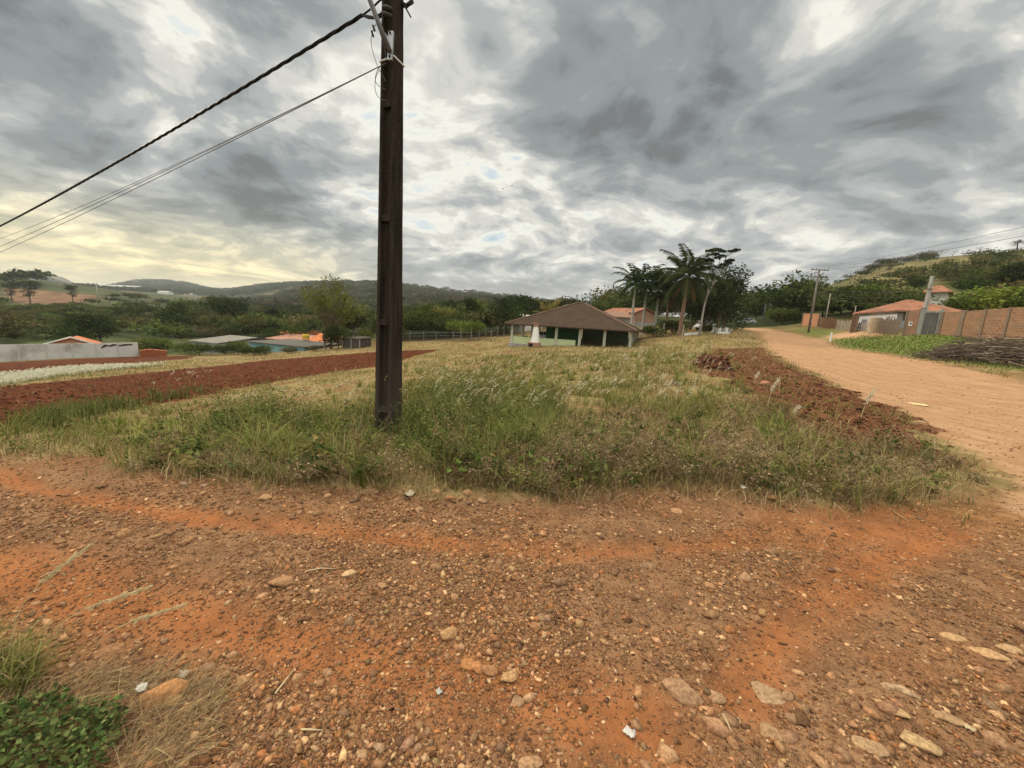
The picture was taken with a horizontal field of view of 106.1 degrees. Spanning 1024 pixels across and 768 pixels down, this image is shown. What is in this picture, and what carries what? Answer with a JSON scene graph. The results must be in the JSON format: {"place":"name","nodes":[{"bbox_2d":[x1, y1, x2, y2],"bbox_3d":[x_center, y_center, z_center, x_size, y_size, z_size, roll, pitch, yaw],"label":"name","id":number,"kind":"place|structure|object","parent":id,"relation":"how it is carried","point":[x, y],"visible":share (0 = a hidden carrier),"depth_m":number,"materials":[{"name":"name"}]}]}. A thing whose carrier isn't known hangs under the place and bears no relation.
{"place":"outdoors","nodes":[
{"label":"outdoors","id":0,"kind":"place"},
{"bbox_2d":[153,342,755,414],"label":"plume grass","id":1,"kind":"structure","parent":0,"point":[620,382],"depth_m":10.40,"materials":[{"name":"plant"}]},
{"bbox_2d":[0,252,1023,767],"bbox_3d":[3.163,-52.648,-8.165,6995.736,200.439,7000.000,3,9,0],"label":"ground","id":2,"kind":"structure","parent":0,"point":[814,350],"depth_m":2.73,"materials":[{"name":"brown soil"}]},
{"bbox_2d":[10,280,43,304],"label":"broadleaf tree","id":3,"kind":"object","parent":2,"relation":"on","point":[28,284],"visible":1,"depth_m":224.65,"materials":[{"name":"green plant"}]},
{"bbox_2d":[0,600,95,706],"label":"grass clump","id":4,"kind":"object","parent":2,"relation":"on","point":[12,663],"visible":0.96,"depth_m":1.62,"materials":[{"name":"green plant"}]},
{"bbox_2d":[12,543,93,646],"bbox_3d":[-2.136,0.977,1.800,0.303,0.448,0.036,-2,10,-31],"label":"seed stalk","id":5,"kind":"object","parent":2,"relation":"on","point":[61,565],"visible":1,"depth_m":1.79,"materials":[{"name":"plant"}]},
{"bbox_2d":[0,682,129,767],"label":"creeping plant","id":6,"kind":"object","parent":2,"relation":"on","point":[52,725],"visible":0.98,"depth_m":1.39,"materials":[{"name":"green plant"}]},
{"bbox_2d":[0,302,129,340],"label":"slope scrub","id":7,"kind":"object","parent":2,"relation":"on","point":[50,314],"visible":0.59,"depth_m":133.56,"materials":[{"name":"green plant"}]},
{"bbox_2d":[0,343,138,361],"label":"boundary wall","id":8,"kind":"structure","parent":2,"relation":"on","point":[16,352],"depth_m":51.44,"materials":[{"name":"grey concrete"}]},
{"bbox_2d":[43,336,101,343],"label":"orange roofed house","id":9,"kind":"structure","parent":2,"relation":"on","point":[72,340],"depth_m":59.48,"materials":[{"name":"tile"}]},
{"bbox_2d":[0,361,166,385],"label":"white flower strip","id":10,"kind":"object","parent":2,"relation":"on","point":[39,374],"visible":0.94,"depth_m":26.30,"materials":[{"name":"white plant"}]},
{"bbox_2d":[52,311,122,341],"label":"broadleaf tree","id":11,"kind":"object","parent":2,"relation":"on","point":[95,323],"visible":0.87,"depth_m":77.56,"materials":[{"name":"green plant"}]},
{"bbox_2d":[48,585,151,646],"bbox_3d":[-1.936,1.094,1.823,0.407,0.255,0.038,0,9,-20],"label":"seed stalk","id":12,"kind":"object","parent":2,"relation":"on","point":[122,596],"visible":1,"depth_m":1.82,"materials":[{"name":"plant"}]},
{"bbox_2d":[0,382,214,431],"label":"grass tufts","id":13,"kind":"object","parent":2,"relation":"on","point":[88,406],"visible":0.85,"depth_m":9.39,"materials":[{"name":"green plant"}]},
{"bbox_2d":[93,642,125,659],"bbox_3d":[-1.869,1.235,1.784,0.111,0.028,0.079,-3,11,-34],"label":"rock","id":14,"kind":"object","parent":2,"relation":"on","point":[101,652],"visible":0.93,"depth_m":1.78,"materials":[{"name":"stone"}]},
{"bbox_2d":[0,627,267,767],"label":"straw litter","id":15,"kind":"object","parent":2,"relation":"on","point":[160,676],"visible":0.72,"depth_m":1.52,"materials":[{"name":"brown plant"}]},
{"bbox_2d":[96,602,187,648],"bbox_3d":[-1.776,1.158,1.859,0.346,0.140,0.038,-2,10,-30],"label":"seed stalk","id":16,"kind":"object","parent":2,"relation":"on","point":[147,616],"visible":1,"depth_m":1.87,"materials":[{"name":"plant"}]},
{"bbox_2d":[126,336,175,349],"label":"bush","id":17,"kind":"object","parent":2,"relation":"on","point":[155,343],"visible":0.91,"depth_m":65.52,"materials":[{"name":"green plant"}]},
{"bbox_2d":[140,349,166,356],"bbox_3d":[-54.838,-4.728,58.959,2.998,1.209,1.300,-4,12,-41],"label":"brick stack","id":18,"kind":"object","parent":2,"relation":"on","point":[149,352],"visible":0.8,"depth_m":58.44,"materials":[{"name":"orange brick"}]},
{"bbox_2d":[137,678,189,706],"bbox_3d":[-1.436,1.272,1.588,0.171,0.068,0.095,0,9,-21],"label":"rock","id":19,"kind":"object","parent":2,"relation":"on","point":[166,687],"visible":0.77,"depth_m":1.57,"materials":[{"name":"stone"}]},
{"bbox_2d":[151,301,199,336],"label":"broadleaf tree","id":20,"kind":"object","parent":2,"relation":"on","point":[177,314],"visible":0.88,"depth_m":107.50,"materials":[{"name":"green plant"}]},
{"bbox_2d":[166,297,206,311],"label":"broadleaf tree","id":21,"kind":"object","parent":2,"relation":"on","point":[190,304],"visible":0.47,"depth_m":167.01,"materials":[{"name":"green plant"}]},
{"bbox_2d":[28,278,358,295],"bbox_3d":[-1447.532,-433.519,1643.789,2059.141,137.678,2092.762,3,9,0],"label":"skyline woods","id":22,"kind":"object","parent":2,"relation":"on","point":[168,286],"visible":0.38,"depth_m":1265.19,"materials":[{"name":"green plant"}]},
{"bbox_2d":[179,342,215,355],"bbox_3d":[-48.897,-5.360,60.176,4.671,2.316,4.827,6,9,19],"label":"bush","id":23,"kind":"object","parent":2,"relation":"on","point":[202,348],"visible":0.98,"depth_m":60.07,"materials":[{"name":"green plant"}]},
{"bbox_2d":[0,267,407,304],"bbox_3d":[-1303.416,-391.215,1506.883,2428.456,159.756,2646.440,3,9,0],"label":"ridge woods","id":24,"kind":"object","parent":2,"relation":"on","point":[20,274],"visible":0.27,"depth_m":583.22,"materials":[{"name":"green plant"}]},
{"bbox_2d":[188,335,257,352],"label":"shed","id":25,"kind":"structure","parent":2,"relation":"on","point":[218,340],"depth_m":69.17,"materials":[{"name":"grey metal"}]},
{"bbox_2d":[198,295,254,316],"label":"broadleaf tree","id":26,"kind":"object","parent":2,"relation":"on","point":[230,307],"visible":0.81,"depth_m":127.31,"materials":[{"name":"green plant"}]},
{"bbox_2d":[223,313,268,340],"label":"broadleaf tree","id":27,"kind":"object","parent":2,"relation":"on","point":[259,324],"visible":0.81,"depth_m":90.69,"materials":[{"name":"green plant"}]},
{"bbox_2d":[267,575,294,587],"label":"rock","id":28,"kind":"object","parent":2,"relation":"on","point":[284,581],"visible":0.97,"depth_m":2.28,"materials":[{"name":"stone"}]},
{"bbox_2d":[265,333,315,339],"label":"tiled house","id":29,"kind":"structure","parent":2,"relation":"on","point":[293,336],"depth_m":81.35,"materials":[{"name":"tile"}]},
{"bbox_2d":[245,339,340,352],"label":"teal house","id":30,"kind":"structure","parent":2,"relation":"on","point":[278,344],"depth_m":65.48,"materials":[{"name":"paint"}]},
{"bbox_2d":[0,292,592,339],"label":"valley trees","id":31,"kind":"object","parent":2,"relation":"on","point":[288,312],"visible":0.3,"depth_m":99.07,"materials":[{"name":"green plant"}]},
{"bbox_2d":[298,273,367,348],"bbox_3d":[-28.155,-11.140,60.489,10.419,12.156,8.869,1,9,-12],"label":"broadleaf tree","id":32,"kind":"object","parent":2,"relation":"on","point":[327,302],"visible":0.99,"depth_m":60.45,"materials":[{"name":"green plant"}]},
{"bbox_2d":[319,324,355,348],"bbox_3d":[-26.980,-7.198,60.044,5.731,4.401,5.546,-1,10,-27],"label":"bush","id":33,"kind":"object","parent":2,"relation":"on","point":[330,335],"visible":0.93,"depth_m":58.57,"materials":[{"name":"green plant"}]},
{"bbox_2d":[342,307,367,335],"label":"broadleaf tree","id":34,"kind":"object","parent":2,"relation":"on","point":[359,322],"visible":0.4,"depth_m":79.29,"materials":[{"name":"green plant"}]},
{"bbox_2d":[342,336,372,348],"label":"shack","id":35,"kind":"structure","parent":2,"relation":"on","point":[350,342],"depth_m":58.68,"materials":[{"name":"grey wood"}]},
{"bbox_2d":[362,0,413,437],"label":"utility pole","id":36,"kind":"object","parent":2,"relation":"on","point":[389,279],"visible":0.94,"depth_m":4.98,"materials":[{"name":"wood"}]},
{"bbox_2d":[0,89,331,238],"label":"telephone line","id":37,"kind":"object","parent":36,"relation":"attached to","point":[155,173],"visible":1,"depth_m":7.19,"materials":[{"name":"grey metal"}]},
{"bbox_2d":[0,13,362,226],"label":"twisted cable","id":38,"kind":"object","parent":36,"relation":"attached to","point":[294,56],"visible":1,"depth_m":6.17,"materials":[{"name":"black rubber"}]},
{"bbox_2d":[0,68,374,246],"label":"telephone line","id":39,"kind":"object","parent":36,"relation":"attached to","point":[196,155],"visible":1,"depth_m":6.49,"materials":[{"name":"grey metal"}]},
{"bbox_2d":[1,63,386,251],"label":"telephone line","id":40,"kind":"object","parent":36,"relation":"attached to","point":[218,147],"visible":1,"depth_m":6.13,"materials":[{"name":"grey metal"}]},
{"bbox_2d":[406,303,437,338],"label":"broadleaf tree","id":41,"kind":"object","parent":2,"relation":"on","point":[422,312],"visible":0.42,"depth_m":69.78,"materials":[{"name":"green plant"}]},
{"bbox_2d":[204,281,663,314],"bbox_3d":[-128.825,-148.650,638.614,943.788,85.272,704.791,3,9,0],"label":"hill forest","id":42,"kind":"object","parent":2,"relation":"on","point":[435,295],"visible":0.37,"depth_m":529.99,"materials":[{"name":"green plant"}]},
{"bbox_2d":[360,302,532,333],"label":"fence undergrowth","id":43,"kind":"object","parent":2,"relation":"on","point":[490,317],"visible":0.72,"depth_m":68.88,"materials":[{"name":"green plant"}]},
{"bbox_2d":[440,626,457,640],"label":"rock","id":44,"kind":"object","parent":2,"relation":"on","point":[448,633],"visible":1,"depth_m":1.99,"materials":[{"name":"stone"}]},
{"bbox_2d":[445,319,486,339],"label":"broadleaf tree","id":45,"kind":"object","parent":2,"relation":"on","point":[466,325],"visible":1,"depth_m":62.68,"materials":[{"name":"green plant"}]},
{"bbox_2d":[463,297,480,334],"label":"broadleaf tree","id":46,"kind":"object","parent":2,"relation":"on","point":[468,302],"visible":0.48,"depth_m":75.94,"materials":[{"name":"green plant"}]},
{"bbox_2d":[0,348,952,455],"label":"soil clods","id":47,"kind":"object","parent":2,"relation":"on","point":[780,397],"visible":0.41,"depth_m":12.38,"materials":[{"name":"soil"}]},
{"bbox_2d":[0,348,991,509],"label":"tall grass","id":48,"kind":"structure","parent":2,"relation":"on","point":[539,415],"depth_m":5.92,"materials":[{"name":"green plant"}]},
{"bbox_2d":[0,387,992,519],"bbox_3d":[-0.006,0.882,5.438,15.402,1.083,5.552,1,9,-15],"label":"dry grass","id":49,"kind":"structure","parent":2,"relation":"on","point":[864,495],"depth_m":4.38,"materials":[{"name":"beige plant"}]},
{"bbox_2d":[0,329,1012,536],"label":"field grass","id":50,"kind":"structure","parent":2,"relation":"on","point":[436,366],"depth_m":9.22,"materials":[{"name":"green plant"}]},
{"bbox_2d":[501,668,517,681],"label":"rock","id":51,"kind":"object","parent":2,"relation":"on","point":[510,676],"visible":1,"depth_m":1.79,"materials":[{"name":"stone"}]},
{"bbox_2d":[506,292,535,314],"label":"broadleaf tree","id":52,"kind":"object","parent":2,"relation":"on","point":[527,303],"visible":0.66,"depth_m":91.30,"materials":[{"name":"green plant"}]},
{"bbox_2d":[518,755,542,767],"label":"rock","id":53,"kind":"object","parent":2,"relation":"on","point":[526,761],"visible":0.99,"depth_m":1.42,"materials":[{"name":"stone"}]},
{"bbox_2d":[527,322,540,347],"bbox_3d":[2.576,-5.439,43.695,1.300,3.120,0.902,7,9,21],"label":"barbecue","id":54,"kind":"object","parent":2,"relation":"on","point":[534,342],"visible":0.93,"depth_m":43.38,"materials":[{"name":"white paint"}]},
{"bbox_2d":[407,283,737,316],"bbox_3d":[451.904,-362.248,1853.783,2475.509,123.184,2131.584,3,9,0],"label":"distant woods","id":55,"kind":"object","parent":2,"relation":"on","point":[448,288],"visible":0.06,"depth_m":1057.25,"materials":[{"name":"green plant"}]},
{"bbox_2d":[505,302,643,347],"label":"pavilion","id":56,"kind":"structure","parent":2,"relation":"on","point":[565,325],"depth_m":46.40,"materials":[{"name":"brown tile"}]},
{"bbox_2d":[606,311,630,323],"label":"outbuilding","id":57,"kind":"structure","parent":2,"relation":"on","point":[625,316],"depth_m":65.45,"materials":[{"name":"concrete"}]},
{"bbox_2d":[604,308,654,326],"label":"brick house","id":58,"kind":"structure","parent":2,"relation":"on","point":[638,316],"depth_m":74.47,"materials":[{"name":"brick"}]},
{"bbox_2d":[611,263,664,333],"bbox_3d":[17.387,-11.461,54.528,7.192,10.380,6.407,10,11,35],"label":"royal palm","id":59,"kind":"object","parent":2,"relation":"on","point":[637,274],"visible":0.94,"depth_m":53.78,"materials":[{"name":"green plant"}]},
{"bbox_2d":[624,263,668,334],"bbox_3d":[19.833,-12.070,56.716,7.221,10.421,6.433,-5,12,-44],"label":"royal palm","id":60,"kind":"object","parent":2,"relation":"on","point":[644,308],"visible":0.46,"depth_m":55.37,"materials":[{"name":"green plant"}]},
{"bbox_2d":[641,324,668,336],"bbox_3d":[19.299,-7.130,52.418,3.763,1.926,3.642,5,9,9],"label":"bush","id":61,"kind":"object","parent":2,"relation":"on","point":[649,329],"visible":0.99,"depth_m":51.58,"materials":[{"name":"green plant"}]},
{"bbox_2d":[642,266,678,333],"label":"royal palm","id":62,"kind":"object","parent":2,"relation":"on","point":[656,286],"visible":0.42,"depth_m":54.74,"materials":[{"name":"green plant"}]},
{"bbox_2d":[645,272,692,333],"bbox_3d":[21.884,-11.303,55.080,6.830,8.818,6.874,11,12,42],"label":"palm tree","id":63,"kind":"object","parent":2,"relation":"on","point":[671,301],"visible":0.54,"depth_m":54.07,"materials":[{"name":"green plant"}]},
{"bbox_2d":[656,320,690,333],"bbox_3d":[22.676,-7.976,54.377,4.804,2.305,4.649,-2,10,-31],"label":"bush","id":64,"kind":"object","parent":2,"relation":"on","point":[672,326],"visible":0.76,"depth_m":53.49,"materials":[{"name":"green plant"}]},
{"bbox_2d":[661,677,703,705],"bbox_3d":[0.778,1.406,1.763,0.119,0.060,0.168,-3,11,-35],"label":"rock","id":65,"kind":"object","parent":2,"relation":"on","point":[681,691],"visible":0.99,"depth_m":1.74,"materials":[{"name":"stone"}]},
{"bbox_2d":[656,243,731,335],"bbox_3d":[22.901,-11.639,49.686,9.130,11.787,9.188,3,9,-6],"label":"palm tree","id":66,"kind":"object","parent":2,"relation":"on","point":[693,267],"visible":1,"depth_m":48.46,"materials":[{"name":"green plant"}]},
{"bbox_2d":[679,269,738,330],"bbox_3d":[29.555,-12.589,58.129,7.607,9.911,7.672,4,9,5],"label":"broadleaf tree","id":67,"kind":"object","parent":2,"relation":"on","point":[718,287],"visible":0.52,"depth_m":57.23,"materials":[{"name":"green plant"}]},
{"bbox_2d":[692,353,731,370],"bbox_3d":[7.919,-0.871,15.263,1.354,0.683,2.010,3,9,0],"label":"soil heap","id":68,"kind":"object","parent":2,"relation":"on","point":[710,358],"visible":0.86,"depth_m":14.78,"materials":[{"name":"soil"}]},
{"bbox_2d":[582,269,848,315],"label":"trees","id":69,"kind":"object","parent":2,"relation":"on","point":[763,297],"visible":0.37,"depth_m":83.77,"materials":[{"name":"green plant"}]},
{"bbox_2d":[709,690,725,704],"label":"rock","id":70,"kind":"object","parent":2,"relation":"on","point":[715,697],"visible":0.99,"depth_m":1.75,"materials":[{"name":"stone"}]},
{"bbox_2d":[698,247,740,335],"bbox_3d":[25.701,-11.446,48.546,4.612,11.432,2.851,3,9,0],"label":"forked tree","id":71,"kind":"object","parent":2,"relation":"on","point":[726,263],"visible":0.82,"depth_m":48.06,"materials":[{"name":"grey plant"}]},
{"bbox_2d":[708,301,733,330],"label":"tree","id":72,"kind":"object","parent":2,"relation":"on","point":[721,313],"visible":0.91,"depth_m":56.41,"materials":[{"name":"green plant"}]},
{"bbox_2d":[709,262,753,330],"bbox_3d":[34.656,-13.797,62.185,7.470,11.096,7.406,-4,11,-39],"label":"broadleaf tree","id":73,"kind":"object","parent":2,"relation":"on","point":[739,282],"visible":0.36,"depth_m":60.94,"materials":[{"name":"green plant"}]},
{"bbox_2d":[743,304,769,319],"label":"broadleaf tree","id":74,"kind":"object","parent":2,"relation":"on","point":[760,309],"visible":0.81,"depth_m":102.34,"materials":[{"name":"green plant"}]},
{"bbox_2d":[750,680,785,703],"bbox_3d":[1.212,1.460,1.813,0.153,0.037,0.133,3,9,0],"label":"rock","id":75,"kind":"object","parent":2,"relation":"on","point":[766,693],"visible":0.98,"depth_m":1.80,"materials":[{"name":"stone"}]},
{"bbox_2d":[760,722,785,742],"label":"rock","id":76,"kind":"object","parent":2,"relation":"on","point":[767,729],"visible":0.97,"depth_m":1.61,"materials":[{"name":"stone"}]},
{"bbox_2d":[763,306,806,324],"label":"bush","id":77,"kind":"object","parent":2,"relation":"on","point":[777,314],"visible":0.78,"depth_m":70.33,"materials":[{"name":"green plant"}]},
{"bbox_2d":[801,313,821,326],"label":"block wall","id":78,"kind":"structure","parent":2,"relation":"on","point":[815,322],"depth_m":60.31,"materials":[{"name":"orange brick"}]},
{"bbox_2d":[807,268,828,332],"bbox_3d":[44.176,-11.953,56.383,2.300,9.612,0.400,4,9,6],"label":"utility pole","id":79,"kind":"object","parent":2,"relation":"on","point":[812,308],"visible":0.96,"depth_m":56.17,"materials":[{"name":"brown wood"}]},
{"bbox_2d":[818,317,836,328],"bbox_3d":[46.380,-8.926,56.623,0.090,1.977,4.852,5,9,11],"label":"plank fence","id":80,"kind":"object","parent":2,"relation":"on","point":[831,323],"visible":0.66,"depth_m":56.47,"materials":[{"name":"brown wood"}]},
{"bbox_2d":[835,319,868,330],"bbox_3d":[43.608,-7.500,49.528,0.090,1.903,9.928,7,9,22],"label":"plank fence","id":81,"kind":"object","parent":2,"relation":"on","point":[848,326],"visible":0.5,"depth_m":50.31,"materials":[{"name":"brown wood"}]},
{"bbox_2d":[773,284,939,312],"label":"yard undergrowth","id":82,"kind":"object","parent":2,"relation":"on","point":[882,297],"visible":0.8,"depth_m":58.87,"materials":[{"name":"green plant"}]},
{"bbox_2d":[851,735,889,756],"bbox_3d":[1.465,1.484,1.574,0.128,0.025,0.074,6,9,18],"label":"rock","id":83,"kind":"object","parent":2,"relation":"on","point":[872,747],"visible":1,"depth_m":1.57,"materials":[{"name":"stone"}]},
{"bbox_2d":[843,281,899,294],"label":"broadleaf tree","id":84,"kind":"object","parent":2,"relation":"on","point":[870,287],"visible":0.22,"depth_m":68.05,"materials":[{"name":"green plant"}]},
{"bbox_2d":[876,316,901,334],"bbox_3d":[38.997,-5.966,39.914,0.090,2.086,5.282,8,10,25],"label":"plank fence","id":85,"kind":"object","parent":2,"relation":"on","point":[887,325],"visible":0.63,"depth_m":39.69,"materials":[{"name":"brown wood"}]},
{"bbox_2d":[852,300,961,329],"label":"clay roofed house","id":86,"kind":"structure","parent":2,"relation":"on","point":[884,312],"depth_m":42.52,"materials":[{"name":"tile"}]},
{"bbox_2d":[902,307,926,335],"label":"brick pier","id":87,"kind":"structure","parent":2,"relation":"on","point":[913,316],"depth_m":35.56,"materials":[{"name":"orange brick"}]},
{"bbox_2d":[904,274,928,288],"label":"broadleaf tree","id":88,"kind":"object","parent":2,"relation":"on","point":[913,281],"visible":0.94,"depth_m":95.44,"materials":[{"name":"green plant"}]},
{"bbox_2d":[899,730,943,755],"bbox_3d":[1.701,1.494,1.610,0.138,0.031,0.086,8,10,25],"label":"rock","id":89,"kind":"object","parent":2,"relation":"on","point":[911,739],"visible":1,"depth_m":1.59,"materials":[{"name":"stone"}]},
{"bbox_2d":[827,247,1023,306],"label":"hill scrub","id":90,"kind":"object","parent":2,"relation":"on","point":[989,261],"visible":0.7,"depth_m":114.66,"materials":[{"name":"green plant"}]},
{"bbox_2d":[827,333,1023,369],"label":"verge grass","id":91,"kind":"structure","parent":2,"relation":"on","point":[870,343],"depth_m":31.75,"materials":[{"name":"green plant"}]},
{"bbox_2d":[923,276,934,310],"bbox_3d":[41.040,-7.881,38.346,0.700,5.608,0.350,3,9,0],"label":"utility pole","id":92,"kind":"object","parent":2,"relation":"on","point":[928,293],"visible":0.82,"depth_m":38.13,"materials":[{"name":"concrete"}]},
{"bbox_2d":[916,309,944,334],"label":"gate","id":93,"kind":"structure","parent":2,"relation":"on","point":[934,320],"depth_m":34.94,"materials":[{"name":"metal"}]},
{"bbox_2d":[921,285,953,305],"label":"house","id":94,"kind":"structure","parent":2,"relation":"on","point":[942,292],"depth_m":64.78,"materials":[{"name":"paint"}]},
{"bbox_2d":[931,707,968,727],"bbox_3d":[1.958,1.496,1.723,0.142,0.029,0.069,8,10,30],"label":"rock","id":95,"kind":"object","parent":2,"relation":"on","point":[947,717],"visible":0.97,"depth_m":1.72,"materials":[{"name":"stone"}]},
{"bbox_2d":[939,632,967,641],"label":"rock","id":96,"kind":"object","parent":2,"relation":"on","point":[951,636],"visible":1,"depth_m":2.23,"materials":[{"name":"stone"}]},
{"bbox_2d":[896,333,1023,370],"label":"brush pile","id":97,"kind":"object","parent":2,"relation":"on","point":[1008,352],"visible":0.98,"depth_m":23.42,"materials":[{"name":"brown plant"}]},
{"bbox_2d":[937,292,997,310],"bbox_3d":[51.469,-8.396,42.607,5.843,3.566,6.038,2,9,-10],"label":"bush","id":98,"kind":"object","parent":2,"relation":"on","point":[967,305],"visible":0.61,"depth_m":42.69,"materials":[{"name":"green plant"}]},
{"bbox_2d":[937,307,1023,339],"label":"block wall","id":99,"kind":"structure","parent":2,"relation":"on","point":[1009,321],"depth_m":31.42,"materials":[{"name":"brick"}]},
{"bbox_2d":[957,286,1013,309],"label":"broadleaf tree","id":100,"kind":"object","parent":2,"relation":"on","point":[976,291],"visible":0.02,"depth_m":45.31,"materials":[{"name":"green plant"}]},
{"bbox_2d":[966,646,1014,662],"bbox_3d":[2.616,1.480,2.114,0.174,0.035,0.088,6,9,16],"label":"rock","id":101,"kind":"object","parent":2,"relation":"on","point":[990,653],"visible":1,"depth_m":2.10,"materials":[{"name":"stone"}]},
{"bbox_2d":[972,283,1023,308],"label":"bush","id":102,"kind":"object","parent":2,"relation":"on","point":[991,301],"visible":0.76,"depth_m":39.08,"materials":[{"name":"green plant"}]},
{"bbox_2d":[986,260,1023,287],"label":"broadleaf tree","id":103,"kind":"object","parent":2,"relation":"on","point":[1013,272],"visible":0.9,"depth_m":67.90,"materials":[{"name":"green plant"}]},
{"bbox_2d":[994,643,1023,654],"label":"rock","id":104,"kind":"object","parent":2,"relation":"on","point":[1011,649],"visible":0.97,"depth_m":2.16,"materials":[{"name":"stone"}]},
{"bbox_2d":[0,0,1023,316],"label":"sky","id":105,"kind":"structure","parent":0,"point":[791,135],"materials":[{"name":"grey"}]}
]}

